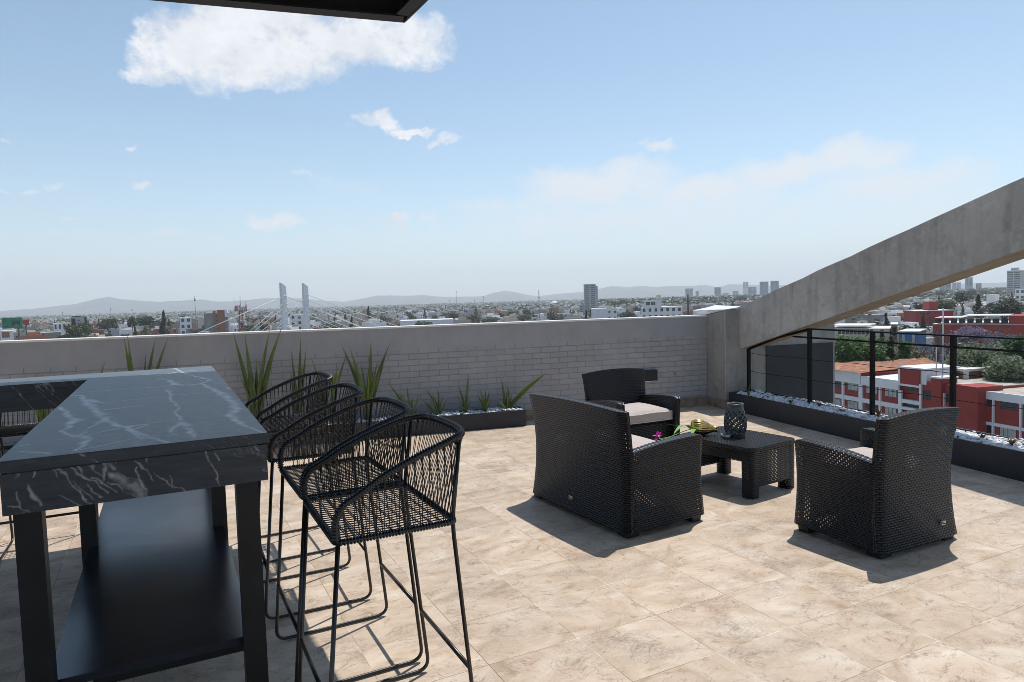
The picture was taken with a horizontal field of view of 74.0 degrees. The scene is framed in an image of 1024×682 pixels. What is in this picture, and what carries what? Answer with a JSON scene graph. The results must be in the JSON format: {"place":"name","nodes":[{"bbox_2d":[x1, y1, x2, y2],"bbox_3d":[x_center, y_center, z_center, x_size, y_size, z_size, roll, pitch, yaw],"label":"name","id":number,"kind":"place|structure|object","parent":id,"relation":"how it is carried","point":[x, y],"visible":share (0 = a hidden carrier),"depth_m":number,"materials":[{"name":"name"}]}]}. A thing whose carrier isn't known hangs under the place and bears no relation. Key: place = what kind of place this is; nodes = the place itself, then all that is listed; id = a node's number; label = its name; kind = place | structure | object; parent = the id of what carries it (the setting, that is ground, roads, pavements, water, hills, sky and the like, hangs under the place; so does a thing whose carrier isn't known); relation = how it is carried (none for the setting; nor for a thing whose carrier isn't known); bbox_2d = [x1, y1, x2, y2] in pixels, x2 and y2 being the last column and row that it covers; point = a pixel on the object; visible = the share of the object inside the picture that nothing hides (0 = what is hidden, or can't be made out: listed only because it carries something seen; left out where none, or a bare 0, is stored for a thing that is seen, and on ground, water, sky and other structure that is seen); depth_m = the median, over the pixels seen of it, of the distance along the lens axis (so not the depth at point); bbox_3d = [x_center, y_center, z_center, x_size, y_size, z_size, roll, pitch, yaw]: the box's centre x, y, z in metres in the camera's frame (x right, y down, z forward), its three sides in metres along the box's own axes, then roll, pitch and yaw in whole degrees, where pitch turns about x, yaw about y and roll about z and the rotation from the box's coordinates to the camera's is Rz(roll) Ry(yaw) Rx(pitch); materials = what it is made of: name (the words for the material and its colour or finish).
{"place":"outdoors","nodes":[
{"label":"outdoors","id":0,"kind":"place"},
{"bbox_2d":[0,330,13,340],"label":"building","id":1,"kind":"structure","parent":0,"point":[6,335],"depth_m":449.66,"materials":[{"name":"white paint"}]},
{"bbox_2d":[19,332,48,339],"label":"city house","id":2,"kind":"structure","parent":0,"point":[33,335],"depth_m":401.22,"materials":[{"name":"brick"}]},
{"bbox_2d":[24,375,49,421],"bbox_3d":[-4.821,0.713,6.974,0.246,0.789,0.153,-3,4,-17],"label":"flax plant","id":3,"kind":"object","parent":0,"point":[41,414],"visible":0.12,"depth_m":6.94,"materials":[{"name":"green plant"}]},
{"bbox_2d":[41,332,60,338],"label":"building","id":4,"kind":"structure","parent":0,"point":[52,335],"depth_m":464.31,"materials":[{"name":"concrete"}]},
{"bbox_2d":[119,328,138,335],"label":"city house","id":5,"kind":"structure","parent":0,"point":[124,331],"depth_m":600.96,"materials":[{"name":"white paint"}]},
{"bbox_2d":[154,326,177,334],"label":"city house","id":6,"kind":"structure","parent":0,"point":[173,330],"depth_m":514.21,"materials":[{"name":"brick"}]},
{"bbox_2d":[180,317,191,333],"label":"building","id":7,"kind":"structure","parent":0,"point":[185,323],"depth_m":576.71,"materials":[{"name":"white paint"}]},
{"bbox_2d":[152,0,427,22],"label":"canopy roof","id":8,"kind":"structure","parent":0,"point":[402,11],"depth_m":5.29,"materials":[{"name":"metal"}]},
{"bbox_2d":[290,314,302,329],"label":"apartment building","id":9,"kind":"structure","parent":0,"point":[298,320],"depth_m":610.22,"materials":[{"name":"white paint"}]},
{"bbox_2d":[334,321,358,327],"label":"city house","id":10,"kind":"structure","parent":0,"point":[345,323],"depth_m":518.24,"materials":[{"name":"beige paint"}]},
{"bbox_2d":[362,319,385,326],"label":"city house","id":11,"kind":"structure","parent":0,"point":[376,322],"depth_m":481.38,"materials":[{"name":"white paint"}]},
{"bbox_2d":[453,317,470,323],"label":"city house","id":12,"kind":"structure","parent":0,"point":[460,320],"depth_m":531.16,"materials":[{"name":"beige paint"}]},
{"bbox_2d":[0,282,1006,316],"bbox_3d":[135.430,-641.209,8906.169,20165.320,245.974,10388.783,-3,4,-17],"label":"hills","id":13,"kind":"structure","parent":0,"point":[101,305],"depth_m":9510.38,"materials":[{"name":"grey"}]},
{"bbox_2d":[20,287,993,330],"bbox_3d":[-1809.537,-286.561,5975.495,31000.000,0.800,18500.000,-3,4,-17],"label":"ground","id":14,"kind":"structure","parent":0,"point":[431,317],"depth_m":1144.24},
{"bbox_2d":[2,317,22,339],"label":"billboard","id":15,"kind":"object","parent":14,"relation":"on","point":[15,322],"visible":0.86,"depth_m":419.10,"materials":[{"name":"metal"}]},
{"bbox_2d":[53,323,70,334],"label":"building","id":16,"kind":"structure","parent":14,"relation":"on","point":[58,327],"depth_m":516.35,"materials":[{"name":"white paint"}]},
{"bbox_2d":[64,321,93,337],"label":"tree","id":17,"kind":"object","parent":14,"relation":"on","point":[81,330],"visible":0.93,"depth_m":451.94,"materials":[{"name":"green plant"}]},
{"bbox_2d":[71,316,86,324],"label":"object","id":18,"kind":"object","parent":14,"relation":"on","point":[75,320],"visible":0.82,"depth_m":454.92,"materials":[{"name":"metal"}]},
{"bbox_2d":[95,318,118,333],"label":"tree","id":19,"kind":"object","parent":14,"relation":"on","point":[104,324],"visible":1,"depth_m":547.53,"materials":[{"name":"green plant"}]},
{"bbox_2d":[126,316,137,330],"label":"tree","id":20,"kind":"object","parent":14,"relation":"on","point":[132,321],"visible":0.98,"depth_m":574.54,"materials":[{"name":"green plant"}]},
{"bbox_2d":[134,315,155,326],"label":"tree","id":21,"kind":"object","parent":14,"relation":"on","point":[146,320],"visible":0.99,"depth_m":569.30,"materials":[{"name":"green plant"}]},
{"bbox_2d":[159,310,169,334],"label":"conifer","id":22,"kind":"object","parent":14,"relation":"on","point":[162,329],"visible":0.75,"depth_m":462.15,"materials":[{"name":"green plant"}]},
{"bbox_2d":[204,310,230,332],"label":"brick building","id":23,"kind":"structure","parent":14,"relation":"on","point":[214,318],"depth_m":476.61,"materials":[{"name":"concrete"}]},
{"bbox_2d":[234,301,246,331],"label":"telecom tower","id":24,"kind":"structure","parent":14,"relation":"on","point":[239,308],"depth_m":417.09,"materials":[{"name":"metal"}]},
{"bbox_2d":[279,283,287,329],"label":"bridge pylon","id":25,"kind":"object","parent":14,"relation":"on","point":[283,300],"visible":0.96,"depth_m":406.53,"materials":[{"name":"white paint"}]},
{"bbox_2d":[302,283,309,328],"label":"bridge pylon","id":26,"kind":"object","parent":14,"relation":"on","point":[305,301],"visible":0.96,"depth_m":416.34,"materials":[{"name":"white paint"}]},
{"bbox_2d":[400,318,453,325],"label":"warehouse","id":27,"kind":"structure","parent":14,"relation":"on","point":[433,321],"depth_m":556.29,"materials":[{"name":"white paint"}]},
{"bbox_2d":[480,317,500,322],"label":"tree","id":28,"kind":"object","parent":14,"relation":"on","point":[488,319],"visible":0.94,"depth_m":556.22,"materials":[{"name":"green plant"}]},
{"bbox_2d":[0,287,1023,324],"bbox_3d":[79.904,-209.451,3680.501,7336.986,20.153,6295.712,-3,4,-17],"label":"city trees","id":29,"kind":"object","parent":14,"relation":"on","point":[523,307],"visible":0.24,"depth_m":1721.88,"materials":[{"name":"green plant"}]},
{"bbox_2d":[548,313,566,319],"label":"tree","id":30,"kind":"object","parent":14,"relation":"on","point":[554,316],"visible":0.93,"depth_m":556.49,"materials":[{"name":"green plant"}]},
{"bbox_2d":[579,284,597,314],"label":"tower block","id":31,"kind":"structure","parent":14,"relation":"on","point":[590,296],"depth_m":892.36,"materials":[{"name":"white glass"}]},
{"bbox_2d":[760,281,767,294],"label":"tower block","id":32,"kind":"structure","parent":14,"relation":"on","point":[763,288],"depth_m":2337.85,"materials":[{"name":"white glass"}]},
{"bbox_2d":[598,287,1006,305],"bbox_3d":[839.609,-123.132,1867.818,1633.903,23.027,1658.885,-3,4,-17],"label":"wood","id":33,"kind":"object","parent":14,"relation":"on","point":[746,297],"visible":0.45,"depth_m":1290.60,"materials":[{"name":"green plant"}]},
{"bbox_2d":[835,334,893,361],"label":"tree","id":34,"kind":"object","parent":14,"relation":"on","point":[848,351],"visible":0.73,"depth_m":125.23,"materials":[{"name":"green plant"}]},
{"bbox_2d":[835,323,899,340],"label":"cream building","id":35,"kind":"structure","parent":14,"relation":"on","point":[856,326],"depth_m":183.85,"materials":[{"name":"paint"}]},
{"bbox_2d":[858,313,883,320],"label":"city house","id":36,"kind":"structure","parent":14,"relation":"on","point":[871,316],"depth_m":347.60,"materials":[{"name":"concrete"}]},
{"bbox_2d":[859,348,898,361],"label":"tree","id":37,"kind":"object","parent":14,"relation":"on","point":[880,355],"visible":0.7,"depth_m":121.73,"materials":[{"name":"green plant"}]},
{"bbox_2d":[886,335,898,359],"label":"conifer","id":38,"kind":"object","parent":14,"relation":"on","point":[892,353],"visible":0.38,"depth_m":123.98,"materials":[{"name":"green plant"}]},
{"bbox_2d":[891,322,897,351],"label":"brick building","id":39,"kind":"structure","parent":14,"relation":"on","point":[894,326],"depth_m":174.53,"materials":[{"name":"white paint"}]},
{"bbox_2d":[892,339,927,358],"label":"tree","id":40,"kind":"object","parent":14,"relation":"on","point":[904,351],"visible":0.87,"depth_m":125.57,"materials":[{"name":"green plant"}]},
{"bbox_2d":[894,345,932,358],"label":"tree","id":41,"kind":"object","parent":14,"relation":"on","point":[916,354],"visible":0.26,"depth_m":129.68,"materials":[{"name":"green plant"}]},
{"bbox_2d":[898,323,930,330],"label":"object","id":42,"kind":"object","parent":14,"relation":"on","point":[903,326],"visible":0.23,"depth_m":256.58,"materials":[{"name":"white paint"}]},
{"bbox_2d":[835,358,1023,438],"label":"school building","id":43,"kind":"structure","parent":14,"relation":"on","point":[1007,421],"depth_m":96.34,"materials":[{"name":"red paint"}]},
{"bbox_2d":[885,388,896,397],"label":"window","id":44,"kind":"structure","parent":43,"relation":"in","point":[888,393],"depth_m":101.76,"materials":[{"name":"grey glass"}]},
{"bbox_2d":[999,427,1016,437],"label":"window","id":45,"kind":"structure","parent":43,"relation":"in","point":[1006,432],"depth_m":84.66,"materials":[{"name":"grey glass"}]},
{"bbox_2d":[1000,401,1016,410],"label":"window","id":46,"kind":"structure","parent":43,"relation":"in","point":[1008,404],"depth_m":84.39,"materials":[{"name":"grey glass"}]},
{"bbox_2d":[910,325,964,363],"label":"bare tree","id":47,"kind":"object","parent":14,"relation":"on","point":[937,342],"visible":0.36,"depth_m":119.95,"materials":[{"name":"brown plant"}]},
{"bbox_2d":[942,308,943,374],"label":"floodlight mast","id":48,"kind":"object","parent":14,"relation":"on","point":[942,338],"visible":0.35,"depth_m":94.71,"materials":[{"name":"metal"}]},
{"bbox_2d":[936,299,958,309],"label":"tree","id":49,"kind":"object","parent":14,"relation":"on","point":[950,305],"visible":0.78,"depth_m":334.77,"materials":[{"name":"green plant"}]},
{"bbox_2d":[952,291,971,306],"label":"tree","id":50,"kind":"object","parent":14,"relation":"on","point":[967,297],"visible":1,"depth_m":431.84,"materials":[{"name":"green plant"}]},
{"bbox_2d":[965,277,972,289],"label":"tower block","id":51,"kind":"structure","parent":14,"relation":"on","point":[968,282],"depth_m":1986.48,"materials":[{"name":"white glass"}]},
{"bbox_2d":[949,325,993,345],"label":"tree","id":52,"kind":"object","parent":14,"relation":"on","point":[969,330],"visible":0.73,"depth_m":152.31,"materials":[{"name":"purple plant"}]},
{"bbox_2d":[945,339,1006,366],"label":"tree","id":53,"kind":"object","parent":14,"relation":"on","point":[971,358],"visible":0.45,"depth_m":99.63,"materials":[{"name":"green plant"}]},
{"bbox_2d":[968,294,985,318],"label":"conifer","id":54,"kind":"object","parent":14,"relation":"on","point":[977,305],"visible":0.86,"depth_m":329.12,"materials":[{"name":"green plant"}]},
{"bbox_2d":[933,314,1023,349],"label":"red building","id":55,"kind":"structure","parent":14,"relation":"on","point":[1015,323],"depth_m":193.59,"materials":[{"name":"paint"}]},
{"bbox_2d":[963,326,1011,347],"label":"bare tree","id":56,"kind":"object","parent":14,"relation":"on","point":[988,341],"visible":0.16,"depth_m":137.00,"materials":[{"name":"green plant"}]},
{"bbox_2d":[986,294,998,308],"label":"building","id":57,"kind":"structure","parent":14,"relation":"on","point":[992,298],"depth_m":506.91,"materials":[{"name":"white paint"}]},
{"bbox_2d":[984,331,1017,348],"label":"tree","id":58,"kind":"object","parent":14,"relation":"on","point":[1000,334],"visible":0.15,"depth_m":145.89,"materials":[{"name":"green plant"}]},
{"bbox_2d":[981,354,1023,382],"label":"tree","id":59,"kind":"object","parent":14,"relation":"on","point":[1010,366],"visible":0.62,"depth_m":92.68,"materials":[{"name":"green plant"}]},
{"bbox_2d":[982,297,1023,317],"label":"tree","id":60,"kind":"object","parent":14,"relation":"on","point":[1010,306],"visible":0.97,"depth_m":265.01,"materials":[{"name":"green plant"}]},
{"bbox_2d":[1000,333,1023,359],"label":"tree","id":61,"kind":"object","parent":14,"relation":"on","point":[1011,344],"visible":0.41,"depth_m":102.00,"materials":[{"name":"green plant"}]},
{"bbox_2d":[1007,268,1023,294],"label":"tower block","id":62,"kind":"structure","parent":14,"relation":"on","point":[1015,278],"depth_m":1003.17,"materials":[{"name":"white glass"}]},
{"bbox_2d":[0,405,1023,681],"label":"terrace floor","id":63,"kind":"structure","parent":0,"point":[732,585],"depth_m":3.58,"materials":[{"name":"beige tile"}]},
{"bbox_2d":[0,409,98,560],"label":"bar stool","id":64,"kind":"object","parent":63,"relation":"on","point":[13,429],"visible":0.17,"depth_m":4.48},
{"bbox_2d":[0,366,268,681],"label":"bar table","id":65,"kind":"object","parent":63,"relation":"on","point":[155,462],"visible":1,"depth_m":2.43,"materials":[{"name":"stone"}]},
{"bbox_2d":[0,406,525,457],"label":"planter trough","id":66,"kind":"object","parent":63,"relation":"on","point":[490,420],"visible":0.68,"depth_m":8.14,"materials":[{"name":"metal"}]},
{"bbox_2d":[124,335,167,370],"bbox_3d":[-3.873,0.487,7.255,0.402,1.153,0.152,-3,4,-17],"label":"flax plant","id":67,"kind":"object","parent":66,"relation":"in","point":[129,362],"visible":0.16,"depth_m":7.26,"materials":[{"name":"green plant"}]},
{"bbox_2d":[233,328,281,417],"bbox_3d":[-2.800,0.426,7.564,0.519,1.175,0.149,-3,4,-17],"label":"flax plant","id":68,"kind":"object","parent":66,"relation":"in","point":[253,390],"visible":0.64,"depth_m":7.52,"materials":[{"name":"green plant"}]},
{"bbox_2d":[290,340,306,413],"bbox_3d":[-2.410,0.471,7.703,0.155,1.038,0.155,-1,4,11],"label":"flax plant","id":69,"kind":"object","parent":66,"relation":"in","point":[300,372],"visible":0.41,"depth_m":7.67,"materials":[{"name":"green plant"}]},
{"bbox_2d":[311,353,346,420],"bbox_3d":[-2.077,0.543,7.803,0.422,0.864,0.136,-3,4,-17],"label":"flax plant","id":70,"kind":"object","parent":66,"relation":"in","point":[333,383],"visible":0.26,"depth_m":7.80,"materials":[{"name":"green plant"}]},
{"bbox_2d":[342,346,388,419],"bbox_3d":[-1.679,0.471,7.915,0.559,0.974,0.149,-3,4,-17],"label":"flax plant","id":71,"kind":"object","parent":66,"relation":"in","point":[369,390],"visible":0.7,"depth_m":7.89,"materials":[{"name":"green plant"}]},
{"bbox_2d":[388,383,418,414],"bbox_3d":[-1.274,0.706,8.023,0.363,0.467,0.153,-3,4,-17],"label":"flax plant","id":72,"kind":"object","parent":66,"relation":"in","point":[408,401],"visible":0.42,"depth_m":8.00,"materials":[{"name":"green plant"}]},
{"bbox_2d":[328,407,522,424],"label":"white pebbles","id":73,"kind":"object","parent":66,"relation":"in","point":[496,409],"visible":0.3,"depth_m":8.24,"materials":[{"name":"white gravel"}]},
{"bbox_2d":[423,390,447,414],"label":"flax plant","id":74,"kind":"object","parent":66,"relation":"in","point":[437,409],"visible":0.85,"depth_m":8.12,"materials":[{"name":"green plant"}]},
{"bbox_2d":[457,376,470,412],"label":"flax plant","id":75,"kind":"object","parent":66,"relation":"in","point":[464,406],"visible":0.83,"depth_m":8.20,"materials":[{"name":"green plant"}]},
{"bbox_2d":[478,389,491,411],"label":"flax plant","id":76,"kind":"object","parent":66,"relation":"in","point":[484,404],"visible":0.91,"depth_m":8.25,"materials":[{"name":"green plant"}]},
{"bbox_2d":[497,373,545,408],"bbox_3d":[0.129,0.648,8.431,0.707,0.466,0.131,-3,4,-17],"label":"flax plant","id":77,"kind":"object","parent":66,"relation":"in","point":[505,404],"visible":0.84,"depth_m":8.40,"materials":[{"name":"green plant"}]},
{"bbox_2d":[245,371,340,563],"bbox_3d":[-1.444,0.774,4.389,0.567,1.103,0.568,-4,4,-28],"label":"bar stool","id":78,"kind":"object","parent":63,"relation":"on","point":[327,379],"visible":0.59,"depth_m":4.37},
{"bbox_2d":[258,383,371,619],"bbox_3d":[-1.089,0.807,3.661,0.567,1.103,0.568,-3,4,-26],"label":"bar stool","id":79,"kind":"object","parent":63,"relation":"on","point":[275,442],"visible":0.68,"depth_m":3.54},
{"bbox_2d":[275,397,422,681],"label":"bar stool","id":80,"kind":"object","parent":63,"relation":"on","point":[399,405],"visible":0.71,"depth_m":3.02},
{"bbox_2d":[0,315,707,445],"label":"parapet wall","id":81,"kind":"structure","parent":63,"relation":"on","point":[445,361],"depth_m":8.32,"materials":[{"name":"grey brick"}]},
{"bbox_2d":[644,369,657,381],"bbox_3d":[1.821,0.469,9.146,0.280,0.154,0.053,-3,4,-17],"label":"wall light","id":82,"kind":"object","parent":81,"relation":"attached to","point":[650,375],"visible":0.64,"depth_m":9.13,"materials":[{"name":"grey metal"}]},
{"bbox_2d":[298,414,473,681],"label":"bar stool","id":83,"kind":"object","parent":63,"relation":"on","point":[352,498],"visible":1,"depth_m":2.44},
{"bbox_2d":[529,393,703,538],"bbox_3d":[0.713,0.810,4.975,0.714,0.835,1.219,-4,4,-29],"label":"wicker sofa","id":84,"kind":"object","parent":63,"relation":"on","point":[592,464],"visible":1,"depth_m":4.57,"materials":[{"name":"wicker"}]},
{"bbox_2d":[582,368,680,440],"bbox_3d":[1.137,0.704,6.519,0.749,0.835,0.654,-3,4,-25],"label":"wicker armchair","id":85,"kind":"object","parent":63,"relation":"on","point":[650,415],"visible":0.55,"depth_m":6.58,"materials":[{"name":"wicker"}]},
{"bbox_2d":[680,426,794,499],"bbox_3d":[1.820,0.967,5.519,0.587,0.390,0.752,-4,4,-34],"label":"coffee table","id":86,"kind":"object","parent":63,"relation":"on","point":[752,451],"visible":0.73,"depth_m":5.26,"materials":[{"name":"wicker"}]},
{"bbox_2d":[691,419,717,434],"bbox_3d":[1.580,0.709,5.591,0.212,0.133,0.131,-1,4,11],"label":"bowl","id":87,"kind":"object","parent":86,"relation":"on","point":[703,427],"visible":0.85,"depth_m":5.55,"materials":[{"name":"gold metal"}]},
{"bbox_2d":[653,425,697,440],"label":"orchid stem","id":88,"kind":"object","parent":87,"relation":"in","point":[691,428],"visible":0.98,"depth_m":5.24,"materials":[{"name":"green plant"}]},
{"bbox_2d":[724,402,746,437],"bbox_3d":[1.808,0.636,5.503,0.180,0.271,0.180,-3,4,-17],"label":"lattice lantern","id":89,"kind":"object","parent":86,"relation":"on","point":[738,409],"visible":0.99,"depth_m":5.45,"materials":[{"name":"grey ceramic"}]},
{"bbox_2d":[693,305,834,409],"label":"concrete pier","id":90,"kind":"structure","parent":63,"relation":"on","point":[726,365],"depth_m":9.28,"materials":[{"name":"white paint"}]},
{"bbox_2d":[739,177,1023,348],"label":"sloping beam","id":91,"kind":"structure","parent":90,"relation":"on","point":[982,234],"depth_m":6.60,"materials":[{"name":"concrete"}]},
{"bbox_2d":[729,390,1023,481],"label":"planter trough","id":92,"kind":"object","parent":63,"relation":"on","point":[995,460],"visible":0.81,"depth_m":7.02,"materials":[{"name":"metal"}]},
{"bbox_2d":[737,389,1023,451],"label":"white pebbles","id":93,"kind":"object","parent":92,"relation":"on","point":[1018,445],"visible":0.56,"depth_m":7.13,"materials":[{"name":"white gravel"}]},
{"bbox_2d":[747,328,1023,440],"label":"wire railing","id":94,"kind":"object","parent":92,"relation":"on","point":[953,346],"visible":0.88,"depth_m":7.03,"materials":[{"name":"metal"}]},
{"bbox_2d":[794,407,959,558],"bbox_3d":[2.285,0.806,4.268,0.749,0.835,0.654,-3,4,-26],"label":"wicker armchair","id":95,"kind":"object","parent":63,"relation":"on","point":[883,490],"visible":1,"depth_m":4.03,"materials":[{"name":"wicker"}]},
{"bbox_2d":[0,287,1023,330],"bbox_3d":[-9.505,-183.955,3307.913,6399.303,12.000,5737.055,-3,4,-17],"label":"city houses","id":96,"kind":"structure","parent":0,"point":[888,309],"depth_m":1166.19,"materials":[{"name":"white paint"}]},
{"bbox_2d":[0,0,1023,310],"label":"sky","id":97,"kind":"structure","parent":0,"point":[156,151],"materials":[{"name":"blue"}]},
{"bbox_2d":[591,306,616,318],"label":"apartment building","id":98,"kind":"structure","parent":0,"point":[607,312],"depth_m":475.38,"materials":[{"name":"white paint"}]},
{"bbox_2d":[641,295,682,316],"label":"apartment building","id":99,"kind":"structure","parent":0,"point":[650,308],"depth_m":410.22,"materials":[{"name":"white paint"}]},
{"bbox_2d":[845,315,874,322],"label":"city house","id":100,"kind":"structure","parent":0,"point":[854,319],"depth_m":327.56,"materials":[{"name":"concrete"}]},
{"bbox_2d":[877,316,903,324],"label":"city house","id":101,"kind":"structure","parent":0,"point":[895,319],"depth_m":331.89,"materials":[{"name":"white paint"}]},
{"bbox_2d":[898,329,926,349],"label":"blue building","id":102,"kind":"structure","parent":0,"point":[921,339],"depth_m":166.88,"materials":[{"name":"paint"}]},
{"bbox_2d":[900,322,932,333],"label":"city house","id":103,"kind":"structure","parent":0,"point":[911,324],"depth_m":268.34,"materials":[{"name":"white paint"}]},
{"bbox_2d":[904,299,952,325],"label":"red building","id":104,"kind":"structure","parent":0,"point":[930,311],"depth_m":281.81,"materials":[{"name":"paint"}]},
{"bbox_2d":[926,337,949,362],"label":"city house","id":105,"kind":"structure","parent":0,"point":[929,340],"depth_m":181.39,"materials":[{"name":"white concrete"}]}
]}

